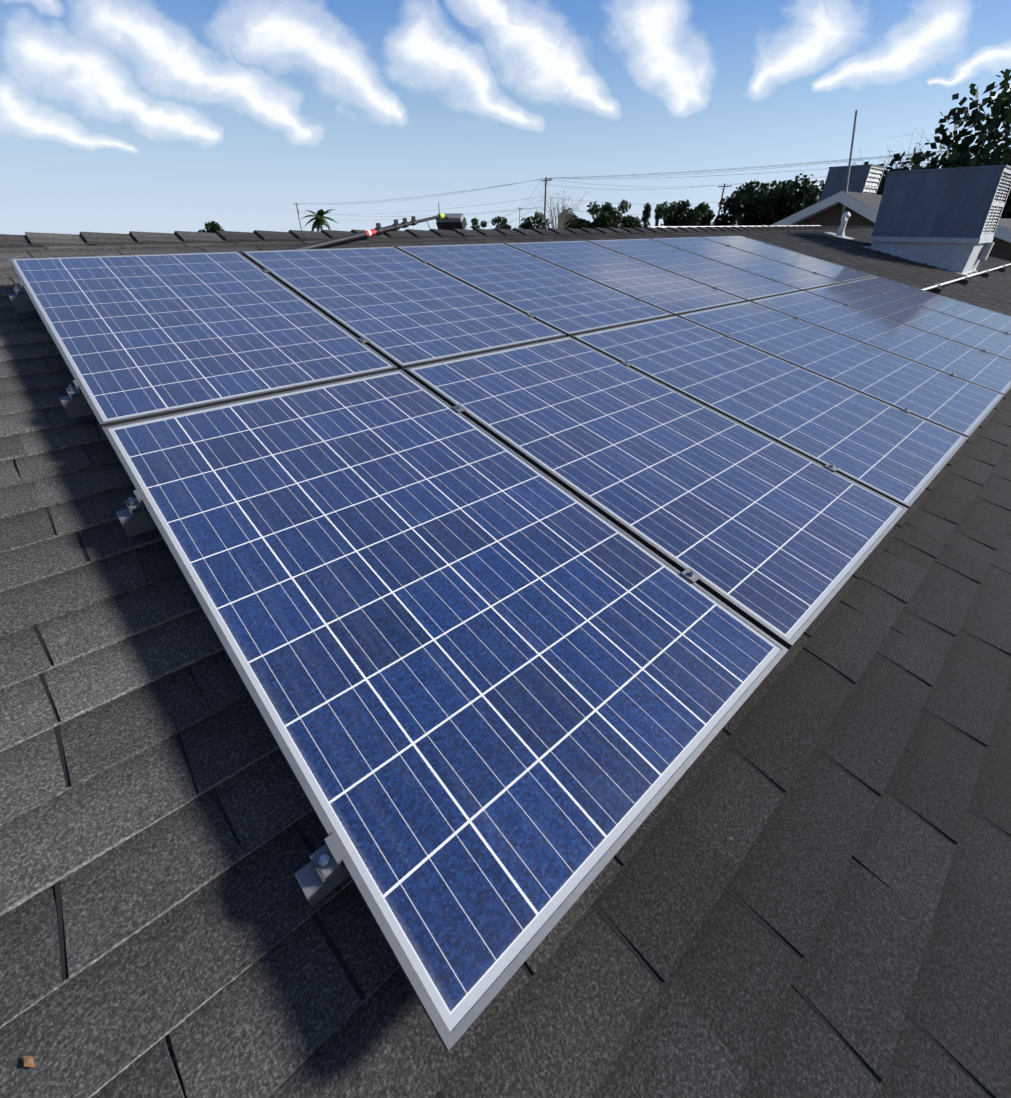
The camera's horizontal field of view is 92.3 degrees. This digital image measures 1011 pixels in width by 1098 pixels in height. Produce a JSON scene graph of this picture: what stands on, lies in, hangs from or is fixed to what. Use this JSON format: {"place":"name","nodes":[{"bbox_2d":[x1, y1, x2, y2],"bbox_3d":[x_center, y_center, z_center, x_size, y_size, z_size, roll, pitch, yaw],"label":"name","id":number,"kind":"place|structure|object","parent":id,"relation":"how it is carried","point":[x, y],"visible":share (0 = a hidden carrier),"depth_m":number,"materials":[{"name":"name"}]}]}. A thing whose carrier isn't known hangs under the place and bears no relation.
{"place":"outdoors","nodes":[
{"label":"outdoors","id":0,"kind":"place"},
{"bbox_2d":[0,0,1010,234],"label":"sky","id":1,"kind":"structure","parent":0,"point":[117,116],"materials":[{"name":"blue"}]},
{"bbox_2d":[989,218,1010,260],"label":"neighbour wing","id":2,"kind":"structure","parent":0,"point":[1001,248],"depth_m":10.48,"materials":[{"name":"grey"}]},
{"bbox_3d":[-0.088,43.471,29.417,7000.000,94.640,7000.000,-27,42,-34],"label":"ground","id":3,"kind":"structure","parent":0,"visible":0},
{"bbox_2d":[198,221,224,232],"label":"tree","id":4,"kind":"object","parent":3,"relation":"on","point":[212,227],"visible":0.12,"depth_m":51.50,"materials":[{"name":"green plant"}]},
{"bbox_2d":[296,203,301,230],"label":"utility pole","id":5,"kind":"object","parent":3,"relation":"on","point":[298,211],"visible":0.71,"depth_m":139.94,"materials":[{"name":"brown wood"}]},
{"bbox_2d":[300,209,337,230],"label":"palm tree","id":6,"kind":"object","parent":3,"relation":"on","point":[319,218],"visible":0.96,"depth_m":74.39,"materials":[{"name":"green plant"}]},
{"bbox_2d":[471,217,492,229],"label":"tree","id":7,"kind":"object","parent":3,"relation":"on","point":[475,222],"visible":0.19,"depth_m":91.20,"materials":[{"name":"green plant"}]},
{"bbox_2d":[491,216,510,228],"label":"tree","id":8,"kind":"object","parent":3,"relation":"on","point":[500,220],"visible":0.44,"depth_m":78.55,"materials":[{"name":"green plant"}]},
{"bbox_2d":[518,211,550,228],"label":"tree","id":9,"kind":"object","parent":3,"relation":"on","point":[529,224],"visible":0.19,"depth_m":65.61,"materials":[{"name":"green plant"}]},
{"bbox_2d":[541,177,551,216],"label":"utility pole","id":10,"kind":"object","parent":3,"relation":"on","point":[546,180],"visible":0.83,"depth_m":68.95,"materials":[{"name":"brown wood"}]},
{"bbox_2d":[302,150,990,229],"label":"power lines","id":11,"kind":"object","parent":10,"relation":"attached to","point":[619,189],"visible":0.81,"depth_m":61.71,"materials":[{"name":"black metal"}]},
{"bbox_2d":[532,188,587,228],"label":"tree","id":12,"kind":"object","parent":3,"relation":"on","point":[561,218],"visible":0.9,"depth_m":61.22,"materials":[{"name":"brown plant"}]},
{"bbox_2d":[557,208,580,227],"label":"tree","id":13,"kind":"object","parent":3,"relation":"on","point":[573,221],"visible":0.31,"depth_m":69.28,"materials":[{"name":"green plant"}]},
{"bbox_2d":[574,201,615,228],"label":"tree","id":14,"kind":"object","parent":3,"relation":"on","point":[603,220],"visible":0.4,"depth_m":48.90,"materials":[{"name":"green plant"}]},
{"bbox_2d":[598,200,631,227],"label":"tree","id":15,"kind":"object","parent":3,"relation":"on","point":[609,208],"visible":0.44,"depth_m":49.60,"materials":[{"name":"green plant"}]},
{"bbox_2d":[616,215,642,227],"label":"tree","id":16,"kind":"object","parent":3,"relation":"on","point":[628,221],"visible":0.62,"depth_m":72.55,"materials":[{"name":"green plant"}]},
{"bbox_2d":[641,202,651,227],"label":"tree","id":17,"kind":"object","parent":3,"relation":"on","point":[646,214],"visible":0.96,"depth_m":55.90,"materials":[{"name":"green plant"}]},
{"bbox_2d":[654,204,661,225],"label":"tree","id":18,"kind":"object","parent":3,"relation":"on","point":[657,219],"visible":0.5,"depth_m":57.19,"materials":[{"name":"green plant"}]},
{"bbox_2d":[655,199,709,225],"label":"tree","id":19,"kind":"object","parent":3,"relation":"on","point":[674,213],"visible":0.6,"depth_m":45.30,"materials":[{"name":"green plant"}]},
{"bbox_2d":[688,203,714,225],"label":"tree","id":20,"kind":"object","parent":3,"relation":"on","point":[706,220],"visible":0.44,"depth_m":50.89,"materials":[{"name":"green plant"}]},
{"bbox_2d":[717,183,731,215],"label":"utility pole","id":21,"kind":"object","parent":3,"relation":"on","point":[724,186],"visible":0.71,"depth_m":72.17,"materials":[{"name":"brown wood"}]},
{"bbox_2d":[713,184,745,225],"bbox_3d":[17.942,-24.755,39.307,2.906,7.591,2.993,-27,42,-34],"label":"tree","id":22,"kind":"object","parent":3,"relation":"on","point":[724,219],"visible":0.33,"depth_m":38.11,"materials":[{"name":"green plant"}]},
{"bbox_2d":[725,179,792,225],"bbox_3d":[18.134,-22.413,35.733,5.163,7.689,3.783,-27,42,-34],"label":"tree","id":23,"kind":"object","parent":3,"relation":"on","point":[742,203],"visible":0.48,"depth_m":33.88,"materials":[{"name":"green plant"}]},
{"bbox_2d":[751,173,824,225],"bbox_3d":[19.035,-21.233,33.811,4.584,7.873,3.966,18,38,24],"label":"tree","id":24,"kind":"object","parent":3,"relation":"on","point":[789,202],"visible":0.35,"depth_m":31.64,"materials":[{"name":"green plant"}]},
{"bbox_2d":[770,191,881,225],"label":"neighbour house","id":25,"kind":"structure","parent":3,"relation":"on","point":[827,211],"depth_m":12.81,"materials":[{"name":"paint"}]},
{"bbox_2d":[841,110,857,221],"bbox_3d":[8.663,-9.362,12.230,0.070,2.622,0.659,-27,42,-34],"label":"antenna mast","id":26,"kind":"object","parent":25,"relation":"attached to","point":[850,159],"visible":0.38,"depth_m":12.06,"materials":[{"name":"grey metal"}]},
{"bbox_2d":[820,164,885,207],"bbox_3d":[10.581,-10.934,14.957,1.390,1.325,1.254,-27,42,-34],"label":"rooftop ac unit","id":27,"kind":"object","parent":25,"relation":"on","point":[865,178],"visible":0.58,"depth_m":14.44,"materials":[{"name":"paint"}]},
{"bbox_2d":[842,129,934,175],"bbox_3d":[29.125,-26.045,38.238,7.317,10.956,6.614,18,38,25],"label":"tree","id":28,"kind":"object","parent":3,"relation":"on","point":[904,155],"visible":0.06,"depth_m":35.89,"materials":[{"name":"green plant"}]},
{"bbox_2d":[801,69,1010,226],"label":"tree","id":29,"kind":"object","parent":3,"relation":"on","point":[961,154],"visible":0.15,"depth_m":18.74,"materials":[{"name":"green plant"}]},
{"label":"house walls","id":30,"kind":"object","parent":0,"visible":0},
{"bbox_2d":[0,225,1010,1097],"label":"roof","id":31,"kind":"structure","parent":30,"relation":"on","point":[830,917],"depth_m":0.87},
{"bbox_2d":[285,202,466,249],"bbox_3d":[-1.026,-2.612,3.927,0.290,0.369,2.468,14,37,20],"label":"cleaning brush pole","id":32,"kind":"object","parent":31,"relation":"on","point":[447,221],"visible":0.85,"depth_m":4.09,"materials":[{"name":"black plastic"}]},
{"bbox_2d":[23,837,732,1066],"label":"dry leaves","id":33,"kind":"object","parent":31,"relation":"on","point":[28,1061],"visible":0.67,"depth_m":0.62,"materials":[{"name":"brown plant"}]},
{"bbox_2d":[8,243,1009,906],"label":"mounting brackets","id":34,"kind":"object","parent":31,"relation":"on","point":[322,873],"visible":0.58,"depth_m":1.21,"materials":[{"name":"metal"}]},
{"bbox_2d":[8,251,397,435],"bbox_3d":[-1.343,-1.007,2.084,0.990,0.386,1.622,-27,42,-34],"label":"solar panel","id":35,"kind":"object","parent":34,"relation":"on","point":[136,337],"visible":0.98,"depth_m":1.93,"materials":[{"name":"blue glass"}]},
{"bbox_2d":[241,246,565,371],"bbox_3d":[-0.595,-1.385,2.647,0.990,0.386,1.622,-27,42,-34],"label":"solar panel","id":36,"kind":"object","parent":34,"relation":"on","point":[400,309],"visible":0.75,"depth_m":2.52,"materials":[{"name":"blue glass"}]},
{"bbox_2d":[102,369,787,1051],"bbox_3d":[-0.246,-0.041,1.276,0.990,0.386,1.622,-27,42,-34],"label":"solar panel","id":37,"kind":"object","parent":34,"relation":"on","point":[498,691],"visible":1,"depth_m":1.02,"materials":[{"name":"blue glass"}]},
{"bbox_2d":[396,243,673,336],"bbox_3d":[0.153,-1.764,3.210,0.990,0.386,1.622,-27,42,-34],"label":"solar panel","id":38,"kind":"object","parent":34,"relation":"on","point":[565,301],"visible":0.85,"depth_m":3.10,"materials":[{"name":"blue glass"}]},
{"bbox_2d":[505,241,746,315],"bbox_3d":[0.901,-2.142,3.773,0.990,0.386,1.622,-27,42,-34],"label":"solar panel","id":39,"kind":"object","parent":34,"relation":"on","point":[668,291],"visible":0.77,"depth_m":3.68,"materials":[{"name":"blue glass"}]},
{"bbox_2d":[405,336,907,649],"bbox_3d":[0.502,-0.419,1.839,0.990,0.386,1.622,-27,42,-34],"label":"solar panel","id":40,"kind":"object","parent":34,"relation":"on","point":[777,541],"visible":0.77,"depth_m":1.67,"materials":[{"name":"blue glass"}]},
{"bbox_2d":[587,239,800,301],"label":"solar panel","id":41,"kind":"object","parent":34,"relation":"on","point":[743,284],"visible":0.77,"depth_m":4.25,"materials":[{"name":"blue glass"}]},
{"bbox_2d":[650,237,841,290],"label":"solar panel","id":42,"kind":"object","parent":34,"relation":"on","point":[794,277],"visible":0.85,"depth_m":4.83,"materials":[{"name":"blue glass"}]},
{"bbox_2d":[572,316,967,507],"bbox_3d":[1.250,-0.797,2.402,0.990,0.386,1.622,-27,42,-34],"label":"solar panel","id":43,"kind":"object","parent":34,"relation":"on","point":[896,455],"visible":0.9,"depth_m":2.27,"materials":[{"name":"blue glass"}]},
{"bbox_2d":[701,236,874,282],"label":"solar panel","id":44,"kind":"object","parent":34,"relation":"on","point":[842,274],"visible":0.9,"depth_m":5.39,"materials":[{"name":"blue glass"}]},
{"bbox_2d":[678,301,1003,436],"bbox_3d":[1.998,-1.176,2.965,0.990,0.386,1.622,-27,42,-34],"label":"solar panel","id":45,"kind":"object","parent":34,"relation":"on","point":[953,403],"visible":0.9,"depth_m":2.86,"materials":[{"name":"blue glass"}]},
{"bbox_2d":[751,291,1010,394],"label":"solar panel","id":46,"kind":"object","parent":34,"relation":"on","point":[987,370],"visible":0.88,"depth_m":3.45,"materials":[{"name":"blue glass"}]},
{"bbox_2d":[804,283,1010,359],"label":"solar panel","id":47,"kind":"object","parent":34,"relation":"on","point":[979,337],"visible":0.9,"depth_m":4.07,"materials":[{"name":"blue glass"}]},
{"bbox_2d":[845,276,1010,334],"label":"solar panel","id":48,"kind":"object","parent":34,"relation":"on","point":[991,319],"visible":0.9,"depth_m":4.68,"materials":[{"name":"blue glass"}]},
{"bbox_2d":[650,225,820,227],"bbox_3d":[4.157,-5.383,8.165,6.000,0.097,0.080,-27,42,-34],"label":"ridge gas pipe","id":49,"kind":"object","parent":31,"relation":"on","point":[726,226],"visible":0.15,"depth_m":7.46,"materials":[{"name":"white metal"}]},
{"bbox_2d":[826,212,853,238],"bbox_3d":[6.125,-5.872,8.809,0.400,0.414,0.441,-27,42,-34],"label":"roof vent pipe","id":50,"kind":"object","parent":31,"relation":"on","point":[844,220],"visible":0.88,"depth_m":8.79,"materials":[{"name":"grey metal"}]},
{"bbox_2d":[864,165,1010,275],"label":"rooftop ac unit","id":51,"kind":"object","parent":31,"relation":"on","point":[946,218],"visible":1,"depth_m":7.50,"materials":[{"name":"paint"}]},
{"bbox_2d":[921,263,1010,293],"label":"roof conduit","id":52,"kind":"object","parent":31,"relation":"on","point":[937,289],"visible":0.83,"depth_m":6.70,"materials":[{"name":"white metal"}]}
]}

